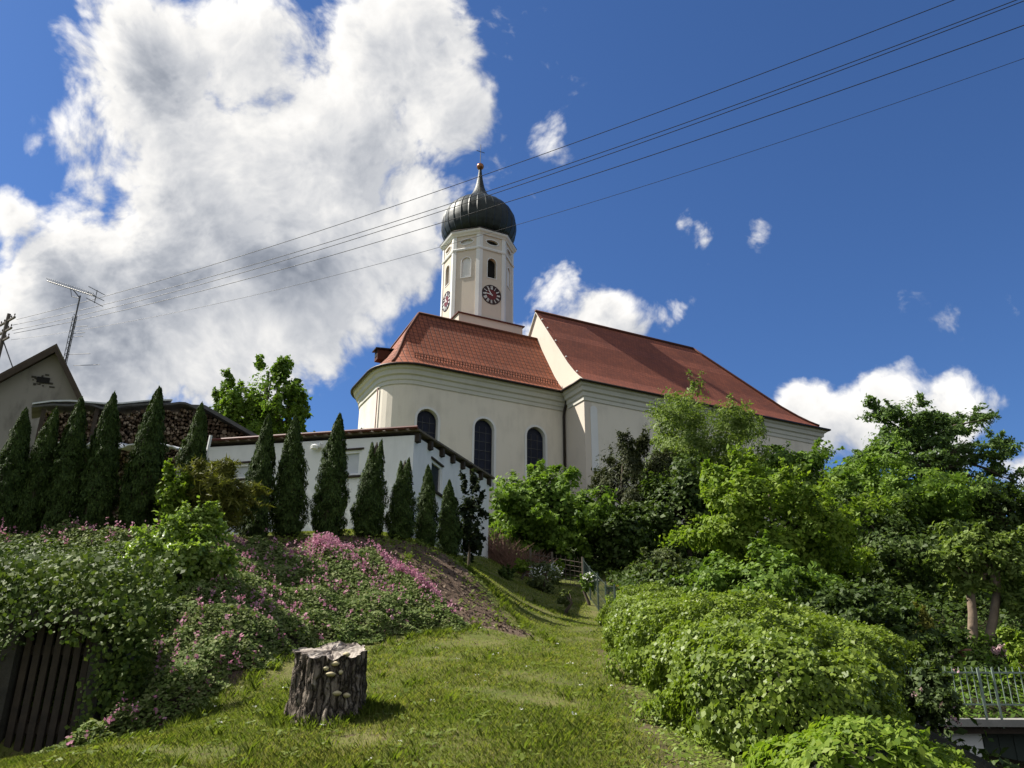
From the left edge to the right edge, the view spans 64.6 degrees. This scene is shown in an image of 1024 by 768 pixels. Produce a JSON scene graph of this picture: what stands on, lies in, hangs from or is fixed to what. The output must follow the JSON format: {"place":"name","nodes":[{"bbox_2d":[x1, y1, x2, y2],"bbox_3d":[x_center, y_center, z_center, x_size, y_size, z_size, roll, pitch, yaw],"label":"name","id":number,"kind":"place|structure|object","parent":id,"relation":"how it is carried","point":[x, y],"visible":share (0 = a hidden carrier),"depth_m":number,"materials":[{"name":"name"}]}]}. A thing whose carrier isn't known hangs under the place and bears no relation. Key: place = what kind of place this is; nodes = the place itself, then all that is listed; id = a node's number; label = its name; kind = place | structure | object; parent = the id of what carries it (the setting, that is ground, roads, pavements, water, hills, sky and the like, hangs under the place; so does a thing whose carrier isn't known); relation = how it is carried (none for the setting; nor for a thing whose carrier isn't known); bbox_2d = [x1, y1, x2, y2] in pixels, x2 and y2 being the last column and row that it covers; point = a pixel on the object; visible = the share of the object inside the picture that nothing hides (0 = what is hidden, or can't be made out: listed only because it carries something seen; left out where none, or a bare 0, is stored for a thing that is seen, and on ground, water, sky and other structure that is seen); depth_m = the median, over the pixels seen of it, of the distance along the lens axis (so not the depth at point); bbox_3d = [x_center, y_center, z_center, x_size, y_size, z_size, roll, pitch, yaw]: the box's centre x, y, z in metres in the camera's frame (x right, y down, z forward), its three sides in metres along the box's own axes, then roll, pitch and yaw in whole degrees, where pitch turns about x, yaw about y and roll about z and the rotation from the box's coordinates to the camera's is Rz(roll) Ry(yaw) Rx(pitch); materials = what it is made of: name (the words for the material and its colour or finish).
{"place":"outdoors","nodes":[
{"label":"outdoors","id":0,"kind":"place"},
{"bbox_2d":[0,528,1023,767],"bbox_3d":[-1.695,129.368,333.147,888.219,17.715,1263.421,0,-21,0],"label":"ground","id":1,"kind":"structure","parent":0,"point":[978,762],"depth_m":9.20,"materials":[{"name":"green plant"}]},
{"bbox_2d":[0,313,15,366],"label":"utility pole","id":2,"kind":"object","parent":1,"relation":"on","point":[5,329],"visible":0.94,"depth_m":46.03,"materials":[{"name":"grey wood"}]},
{"bbox_2d":[16,0,953,319],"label":"power cable","id":3,"kind":"object","parent":2,"relation":"attached to","point":[536,156],"visible":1,"depth_m":30.13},
{"bbox_2d":[14,0,1015,324],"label":"power cable","id":4,"kind":"object","parent":2,"relation":"attached to","point":[566,164],"visible":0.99,"depth_m":29.00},
{"bbox_2d":[12,1,1023,330],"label":"power cable","id":5,"kind":"object","parent":2,"relation":"attached to","point":[582,163],"visible":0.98,"depth_m":28.80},
{"bbox_2d":[12,58,1023,339],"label":"power cable","id":6,"kind":"object","parent":2,"relation":"attached to","point":[590,202],"visible":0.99,"depth_m":27.66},
{"bbox_2d":[17,25,1023,332],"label":"power cable","id":7,"kind":"object","parent":2,"relation":"attached to","point":[589,175],"visible":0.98,"depth_m":28.45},
{"bbox_2d":[0,407,31,541],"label":"thuja","id":8,"kind":"object","parent":1,"relation":"on","point":[14,454],"visible":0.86,"depth_m":12.46,"materials":[{"name":"green plant"}]},
{"bbox_2d":[10,406,58,534],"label":"thuja","id":9,"kind":"object","parent":1,"relation":"on","point":[40,462],"visible":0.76,"depth_m":12.60,"materials":[{"name":"green plant"}]},
{"bbox_2d":[0,344,81,455],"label":"gabled house","id":10,"kind":"structure","parent":1,"relation":"on","point":[45,375],"depth_m":30.05,"materials":[{"name":"paint"}]},
{"bbox_2d":[47,278,104,365],"bbox_3d":[-17.578,-2.603,31.978,3.576,4.279,0.800,-7,-23,18],"label":"television aerial","id":11,"kind":"object","parent":10,"relation":"attached to","point":[73,328],"visible":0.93,"depth_m":31.98,"materials":[{"name":"grey metal"}]},
{"bbox_2d":[35,396,88,534],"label":"thuja","id":12,"kind":"object","parent":1,"relation":"on","point":[68,455],"visible":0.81,"depth_m":12.69,"materials":[{"name":"green plant"}]},
{"bbox_2d":[0,608,138,753],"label":"earth cellar","id":13,"kind":"object","parent":1,"relation":"on","point":[19,668],"visible":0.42,"depth_m":7.69,"materials":[{"name":"wood"}]},
{"bbox_2d":[3,624,94,753],"bbox_3d":[-4.385,2.921,7.710,0.680,1.240,0.075,0,-21,0],"label":"door","id":14,"kind":"structure","parent":13,"relation":"in","point":[21,728],"depth_m":7.68,"materials":[{"name":"brown wood"}]},
{"bbox_2d":[68,391,124,536],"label":"thuja","id":15,"kind":"object","parent":1,"relation":"on","point":[98,501],"visible":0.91,"depth_m":12.77,"materials":[{"name":"green plant"}]},
{"bbox_2d":[0,534,195,735],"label":"ground ivy","id":16,"kind":"object","parent":1,"relation":"on","point":[39,576],"visible":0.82,"depth_m":7.96,"materials":[{"name":"green plant"}]},
{"bbox_2d":[31,399,197,528],"bbox_3d":[-9.656,2.153,19.325,3.628,4.025,1.440,12,-24,-27],"label":"firewood shelter","id":17,"kind":"object","parent":1,"relation":"on","point":[178,421],"visible":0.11,"depth_m":19.47,"materials":[{"name":"wood"}]},
{"bbox_2d":[119,444,181,451],"bbox_3d":[-8.061,1.466,18.532,1.410,0.342,1.000,0,-21,0],"label":"corrugated sheet","id":18,"kind":"object","parent":17,"relation":"on","point":[127,447],"visible":0.29,"depth_m":18.14,"materials":[{"name":"grey metal"}]},
{"bbox_2d":[112,386,170,533],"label":"thuja","id":19,"kind":"object","parent":1,"relation":"on","point":[137,500],"visible":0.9,"depth_m":12.95,"materials":[{"name":"green plant"}]},
{"bbox_2d":[153,458,192,528],"bbox_3d":[-5.251,1.971,12.453,0.560,1.611,0.739,8,-23,-19],"label":"young shrub","id":20,"kind":"object","parent":1,"relation":"on","point":[173,487],"visible":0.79,"depth_m":12.45,"materials":[{"name":"green plant"}]},
{"bbox_2d":[117,495,241,600],"bbox_3d":[-4.210,2.122,10.297,1.466,1.472,1.282,14,-25,-31],"label":"round shrub","id":21,"kind":"object","parent":1,"relation":"on","point":[198,529],"visible":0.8,"depth_m":10.15,"materials":[{"name":"green plant"}]},
{"bbox_2d":[174,401,208,512],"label":"thuja","id":22,"kind":"object","parent":1,"relation":"on","point":[196,439],"visible":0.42,"depth_m":13.82,"materials":[{"name":"green plant"}]},
{"bbox_2d":[206,435,211,458],"bbox_3d":[-5.434,1.802,14.108,0.165,1.899,0.056,0,-21,0],"label":"garden stake","id":23,"kind":"object","parent":1,"relation":"on","point":[209,443],"visible":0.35,"depth_m":14.37,"materials":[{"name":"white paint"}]},
{"bbox_2d":[154,453,273,539],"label":"golden juniper","id":24,"kind":"object","parent":1,"relation":"on","point":[219,482],"visible":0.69,"depth_m":12.59,"materials":[{"name":"green plant"}]},
{"bbox_2d":[192,404,258,438],"bbox_3d":[-7.920,2.679,21.712,1.770,3.458,2.670,8,-23,-19],"label":"woodshed","id":25,"kind":"object","parent":1,"relation":"on","point":[220,425],"visible":0.14,"depth_m":21.17,"materials":[{"name":"wood"}]},
{"bbox_2d":[0,512,462,746],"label":"nettle flowers","id":26,"kind":"object","parent":1,"relation":"on","point":[396,565],"visible":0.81,"depth_m":11.92,"materials":[{"name":"pink plant"}]},
{"bbox_2d":[0,518,469,754],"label":"dead nettle","id":27,"kind":"object","parent":1,"relation":"on","point":[161,681],"visible":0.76,"depth_m":10.39,"materials":[{"name":"green plant"}]},
{"bbox_2d":[236,412,278,538],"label":"thuja","id":28,"kind":"object","parent":1,"relation":"on","point":[262,467],"visible":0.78,"depth_m":14.26,"materials":[{"name":"green plant"}]},
{"bbox_2d":[209,354,313,434],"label":"poplar","id":29,"kind":"object","parent":1,"relation":"on","point":[254,408],"visible":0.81,"depth_m":32.21,"materials":[{"name":"green plant"}]},
{"bbox_2d":[269,415,310,536],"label":"thuja","id":30,"kind":"object","parent":1,"relation":"on","point":[289,508],"visible":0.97,"depth_m":14.42,"materials":[{"name":"green plant"}]},
{"bbox_2d":[62,531,528,634],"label":"leaf litter","id":31,"kind":"object","parent":1,"relation":"on","point":[457,607],"visible":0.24,"depth_m":13.54,"materials":[{"name":"plant"}]},
{"bbox_2d":[60,529,536,633],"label":"bank weeds","id":32,"kind":"object","parent":1,"relation":"on","point":[398,541],"visible":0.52,"depth_m":13.79,"materials":[{"name":"green plant"}]},
{"bbox_2d":[283,641,367,724],"bbox_3d":[-1.473,2.399,6.556,0.721,0.653,0.757,0,-21,0],"label":"tree stump","id":33,"kind":"object","parent":1,"relation":"on","point":[329,679],"visible":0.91,"depth_m":6.36,"materials":[{"name":"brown wood"}]},
{"bbox_2d":[308,412,350,536],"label":"thuja","id":34,"kind":"object","parent":1,"relation":"on","point":[330,501],"visible":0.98,"depth_m":14.66,"materials":[{"name":"green plant"}]},
{"bbox_2d":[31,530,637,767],"bbox_3d":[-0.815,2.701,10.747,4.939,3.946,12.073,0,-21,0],"label":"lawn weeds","id":35,"kind":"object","parent":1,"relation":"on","point":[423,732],"visible":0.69,"depth_m":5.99,"materials":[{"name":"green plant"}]},
{"bbox_2d":[0,528,680,767],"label":"lawn grass","id":36,"kind":"structure","parent":1,"relation":"on","point":[273,758],"depth_m":6.13,"materials":[{"name":"green plant"}]},
{"bbox_2d":[206,425,494,557],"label":"wall","id":37,"kind":"structure","parent":1,"relation":"on","point":[421,449],"depth_m":19.41,"materials":[{"name":"white plaster"},{"name":"roof tile"},{"name":"wood"}]},
{"bbox_2d":[233,461,250,480],"bbox_3d":[-6.463,2.118,19.697,0.988,0.478,0.181,-5,-22,14],"label":"window","id":38,"kind":"structure","parent":37,"relation":"in","point":[241,471],"depth_m":19.78,"materials":[{"name":"white glass"}]},
{"bbox_2d":[345,447,363,477],"bbox_3d":[-3.782,1.863,19.039,0.644,0.713,0.181,-5,-22,14],"label":"window","id":39,"kind":"structure","parent":37,"relation":"in","point":[354,456],"depth_m":19.08,"materials":[{"name":"white glass"}]},
{"bbox_2d":[431,456,443,497],"bbox_3d":[-1.882,2.318,20.090,0.181,0.830,0.909,-5,-22,14],"label":"window","id":40,"kind":"structure","parent":37,"relation":"in","point":[435,468],"depth_m":20.26,"materials":[{"name":"black glass"}]},
{"bbox_2d":[349,439,389,536],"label":"thuja","id":41,"kind":"object","parent":1,"relation":"on","point":[367,514],"visible":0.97,"depth_m":14.91,"materials":[{"name":"green plant"}]},
{"bbox_2d":[150,627,612,759],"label":"lawn daisies","id":42,"kind":"object","parent":1,"relation":"on","point":[431,699],"visible":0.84,"depth_m":7.50,"materials":[{"name":"white plant"}]},
{"bbox_2d":[384,457,418,540],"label":"thuja","id":43,"kind":"object","parent":1,"relation":"on","point":[400,515],"visible":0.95,"depth_m":15.08,"materials":[{"name":"green plant"}]},
{"bbox_2d":[413,464,439,546],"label":"thuja","id":44,"kind":"object","parent":1,"relation":"on","point":[427,521],"visible":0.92,"depth_m":15.39,"materials":[{"name":"green plant"}]},
{"bbox_2d":[435,479,463,556],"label":"thuja","id":45,"kind":"object","parent":1,"relation":"on","point":[448,530],"visible":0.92,"depth_m":15.55,"materials":[{"name":"green plant"}]},
{"bbox_2d":[455,468,491,565],"bbox_3d":[-0.889,2.894,16.683,0.942,2.386,0.743,0,-21,0],"label":"holly shrub","id":46,"kind":"object","parent":1,"relation":"on","point":[471,542],"visible":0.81,"depth_m":16.68,"materials":[{"name":"green plant"}]},
{"bbox_2d":[498,563,516,580],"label":"border shrub","id":47,"kind":"object","parent":1,"relation":"on","point":[506,573],"visible":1,"depth_m":19.16,"materials":[{"name":"green plant"}]},
{"bbox_2d":[511,558,532,579],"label":"border shrub","id":48,"kind":"object","parent":1,"relation":"on","point":[520,566],"visible":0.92,"depth_m":21.16,"materials":[{"name":"green plant"}]},
{"bbox_2d":[488,526,566,581],"bbox_3d":[0.088,4.871,23.370,3.016,1.829,2.017,-5,-22,12],"label":"reddish-leaved shrub","id":49,"kind":"object","parent":1,"relation":"on","point":[504,555],"visible":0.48,"depth_m":23.63,"materials":[{"name":"plant"}]},
{"bbox_2d":[525,558,562,593],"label":"daisy bush","id":50,"kind":"object","parent":1,"relation":"on","point":[539,581],"visible":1,"depth_m":20.00,"materials":[{"name":"green plant"}]},
{"bbox_2d":[488,458,619,570],"bbox_3d":[0.803,4.322,26.726,5.377,3.957,4.674,0,-21,0],"label":"maple","id":51,"kind":"object","parent":1,"relation":"on","point":[554,517],"visible":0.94,"depth_m":25.73,"materials":[{"name":"green plant"}]},
{"bbox_2d":[529,548,583,587],"bbox_3d":[1.240,5.209,22.618,1.584,1.337,0.075,-7,-23,18],"label":"lattice fence","id":52,"kind":"object","parent":1,"relation":"on","point":[539,555],"visible":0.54,"depth_m":22.59,"materials":[{"name":"brown wood"}]},
{"bbox_2d":[547,558,565,577],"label":"climbing plant","id":53,"kind":"object","parent":52,"relation":"attached to","point":[560,565],"visible":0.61,"depth_m":22.38,"materials":[{"name":"green plant"}]},
{"bbox_2d":[557,589,572,613],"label":"border shrub","id":54,"kind":"object","parent":1,"relation":"on","point":[565,598],"visible":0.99,"depth_m":16.97,"materials":[{"name":"green plant"}]},
{"bbox_2d":[579,571,596,605],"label":"white flowers","id":55,"kind":"object","parent":1,"relation":"on","point":[586,578],"visible":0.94,"depth_m":19.16,"materials":[{"name":"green plant"}]},
{"bbox_2d":[350,144,830,535],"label":"church","id":56,"kind":"structure","parent":1,"relation":"on","point":[473,374],"depth_m":48.40,"materials":[{"name":"beige paint"}]},
{"bbox_2d":[414,406,439,441],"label":"window","id":57,"kind":"structure","parent":56,"relation":"in","point":[425,421],"depth_m":44.02,"materials":[{"name":"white glass"}]},
{"bbox_2d":[471,416,495,489],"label":"window","id":58,"kind":"structure","parent":56,"relation":"in","point":[482,456],"depth_m":45.13,"materials":[{"name":"black glass"}]},
{"bbox_2d":[525,425,547,485],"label":"window","id":59,"kind":"structure","parent":56,"relation":"in","point":[534,449],"depth_m":46.70,"materials":[{"name":"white glass"}]},
{"bbox_2d":[583,558,615,615],"bbox_3d":[1.927,4.702,18.463,0.045,2.684,7.445,0,-21,1],"label":"wire fence","id":60,"kind":"object","parent":1,"relation":"on","point":[598,593],"visible":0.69,"depth_m":18.01,"materials":[{"name":"grey metal"}]},
{"bbox_2d":[607,583,618,598],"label":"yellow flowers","id":61,"kind":"object","parent":1,"relation":"on","point":[609,588],"visible":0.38,"depth_m":18.51,"materials":[{"name":"green plant"}]},
{"bbox_2d":[582,502,671,572],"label":"understorey tree","id":62,"kind":"object","parent":1,"relation":"on","point":[625,537],"visible":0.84,"depth_m":25.21,"materials":[{"name":"green plant"}]},
{"bbox_2d":[584,424,676,533],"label":"yew","id":63,"kind":"object","parent":1,"relation":"on","point":[631,458],"visible":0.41,"depth_m":31.47,"materials":[{"name":"green plant"}]},
{"bbox_2d":[624,547,683,582],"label":"grey shrub","id":64,"kind":"object","parent":1,"relation":"on","point":[663,555],"visible":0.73,"depth_m":23.41,"materials":[{"name":"green plant"}]},
{"bbox_2d":[591,651,749,767],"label":"creeping ivy","id":65,"kind":"object","parent":1,"relation":"on","point":[685,739],"visible":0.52,"depth_m":5.45,"materials":[{"name":"green plant"}]},
{"bbox_2d":[609,453,742,561],"bbox_3d":[6.137,4.948,29.683,5.580,4.332,4.780,0,-21,0],"label":"elder tree","id":66,"kind":"object","parent":1,"relation":"on","point":[664,504],"visible":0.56,"depth_m":28.70,"materials":[{"name":"green plant"}]},
{"bbox_2d":[611,369,778,514],"bbox_3d":[8.027,3.815,35.469,7.047,7.856,7.411,4,-22,-10],"label":"willow","id":67,"kind":"object","parent":1,"relation":"on","point":[685,419],"visible":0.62,"depth_m":34.04,"materials":[{"name":"green plant"}]},
{"bbox_2d":[670,529,844,606],"bbox_3d":[5.142,4.293,16.410,3.698,2.759,2.789,0,-21,0],"label":"leafy shrub","id":68,"kind":"object","parent":1,"relation":"on","point":[773,573],"visible":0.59,"depth_m":16.35,"materials":[{"name":"green plant"}]},
{"bbox_2d":[494,526,1023,767],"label":"undergrowth","id":69,"kind":"object","parent":1,"relation":"on","point":[623,578],"visible":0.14,"depth_m":22.12,"materials":[{"name":"green plant"}]},
{"bbox_2d":[594,581,924,767],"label":"ivy hedge","id":70,"kind":"object","parent":1,"relation":"on","point":[730,672],"visible":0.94,"depth_m":6.28,"materials":[{"name":"green plant"}]},
{"bbox_2d":[654,441,909,588],"bbox_3d":[7.287,4.037,22.033,5.798,5.061,4.748,8,-23,-19],"label":"lime tree","id":71,"kind":"object","parent":1,"relation":"on","point":[820,531],"visible":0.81,"depth_m":21.25,"materials":[{"name":"green plant"}]},
{"bbox_2d":[721,437,852,520],"bbox_3d":[11.528,4.948,33.813,6.979,5.554,5.109,10,-24,-24],"label":"elder tree","id":72,"kind":"object","parent":1,"relation":"on","point":[814,459],"visible":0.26,"depth_m":32.98,"materials":[{"name":"green plant"}]},
{"bbox_2d":[784,577,896,634],"bbox_3d":[5.551,4.564,13.741,1.892,2.532,2.165,0,-21,0],"label":"leafy shrub","id":73,"kind":"object","parent":1,"relation":"on","point":[842,599],"visible":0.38,"depth_m":13.64,"materials":[{"name":"green plant"}]},
{"bbox_2d":[793,461,893,583],"bbox_3d":[10.745,5.066,28.483,4.617,4.957,3.550,-20,-29,41],"label":"understorey tree","id":74,"kind":"object","parent":1,"relation":"on","point":[834,494],"visible":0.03,"depth_m":27.53,"materials":[{"name":"green plant"}]},
{"bbox_2d":[741,704,975,767],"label":"laurel bush","id":75,"kind":"object","parent":1,"relation":"on","point":[884,744],"visible":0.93,"depth_m":4.67,"materials":[{"name":"green plant"}]},
{"bbox_2d":[794,430,1011,539],"bbox_3d":[14.201,4.661,30.185,7.827,5.233,7.172,-3,-22,8],"label":"hornbeam","id":76,"kind":"object","parent":1,"relation":"on","point":[938,496],"visible":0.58,"depth_m":28.67,"materials":[{"name":"green plant"}]},
{"bbox_2d":[823,481,1003,607],"bbox_3d":[12.440,5.313,25.909,6.866,4.298,6.120,8,-23,-19],"label":"understorey tree","id":77,"kind":"object","parent":1,"relation":"on","point":[906,554],"visible":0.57,"depth_m":25.36,"materials":[{"name":"green plant"}]},
{"bbox_2d":[866,598,971,675],"bbox_3d":[6.654,5.044,13.505,2.056,2.890,2.233,-17,-27,36],"label":"leafy shrub","id":78,"kind":"object","parent":1,"relation":"on","point":[903,620],"visible":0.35,"depth_m":13.58,"materials":[{"name":"green plant"}]},
{"bbox_2d":[912,601,934,633],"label":"upright conifer","id":79,"kind":"object","parent":1,"relation":"on","point":[926,620],"visible":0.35,"depth_m":18.23,"materials":[{"name":"green plant"}]},
{"bbox_2d":[842,391,1023,490],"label":"walnut tree","id":80,"kind":"object","parent":1,"relation":"on","point":[918,429],"visible":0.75,"depth_m":38.16,"materials":[{"name":"green plant"}]},
{"bbox_2d":[901,652,964,733],"bbox_3d":[5.836,4.522,11.332,0.884,1.499,0.954,-8,-23,20],"label":"rose bush","id":81,"kind":"object","parent":1,"relation":"on","point":[935,694],"visible":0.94,"depth_m":11.24,"materials":[{"name":"green plant"}]},
{"bbox_2d":[864,621,1023,717],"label":"rockery groundcover","id":82,"kind":"object","parent":1,"relation":"on","point":[1014,712],"visible":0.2,"depth_m":17.72,"materials":[{"name":"green plant"}]},
{"bbox_2d":[934,632,963,653],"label":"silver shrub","id":83,"kind":"object","parent":1,"relation":"on","point":[955,648],"visible":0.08,"depth_m":18.95,"materials":[{"name":"green plant"}]},
{"bbox_2d":[957,649,971,657],"bbox_3d":[10.881,6.507,19.491,0.340,0.250,0.340,0,-21,0],"label":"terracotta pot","id":84,"kind":"object","parent":1,"relation":"on","point":[961,653],"visible":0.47,"depth_m":19.40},
{"bbox_2d":[918,466,1019,543],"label":"background tree","id":85,"kind":"object","parent":1,"relation":"on","point":[1008,469],"depth_m":40.27,"materials":[{"name":"green plant"}]},
{"bbox_2d":[922,520,1023,646],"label":"twin trunk tree","id":86,"kind":"object","parent":1,"relation":"on","point":[964,555],"visible":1,"depth_m":20.97,"materials":[{"name":"green plant"}]},
{"bbox_2d":[925,718,1023,760],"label":"garage","id":87,"kind":"structure","parent":1,"relation":"on","point":[1010,735],"depth_m":14.76,"materials":[{"name":"concrete"}]},
{"bbox_2d":[942,667,1023,727],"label":"terrace railing","id":88,"kind":"object","parent":87,"relation":"on","point":[978,672],"visible":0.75,"depth_m":14.85,"materials":[{"name":"grey paint"}]},
{"bbox_2d":[981,734,1023,760],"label":"door","id":89,"kind":"structure","parent":87,"relation":"in","point":[1015,742],"depth_m":14.94,"materials":[{"name":"black"}]},
{"bbox_2d":[952,471,1023,568],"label":"hornbeam","id":90,"kind":"object","parent":1,"relation":"on","point":[1013,509],"visible":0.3,"depth_m":28.66,"materials":[{"name":"green plant"}]},
{"bbox_2d":[990,644,1006,663],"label":"pink shrub","id":91,"kind":"object","parent":1,"relation":"on","point":[996,651],"visible":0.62,"depth_m":19.23,"materials":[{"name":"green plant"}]},
{"bbox_2d":[995,626,1023,677],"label":"garden bush","id":92,"kind":"object","parent":1,"relation":"on","point":[1013,642],"visible":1,"depth_m":16.63,"materials":[{"name":"green plant"}]},
{"bbox_2d":[0,0,1023,528],"label":"sky","id":93,"kind":"structure","parent":0,"point":[879,253],"materials":[{"name":"blue"}]}
]}

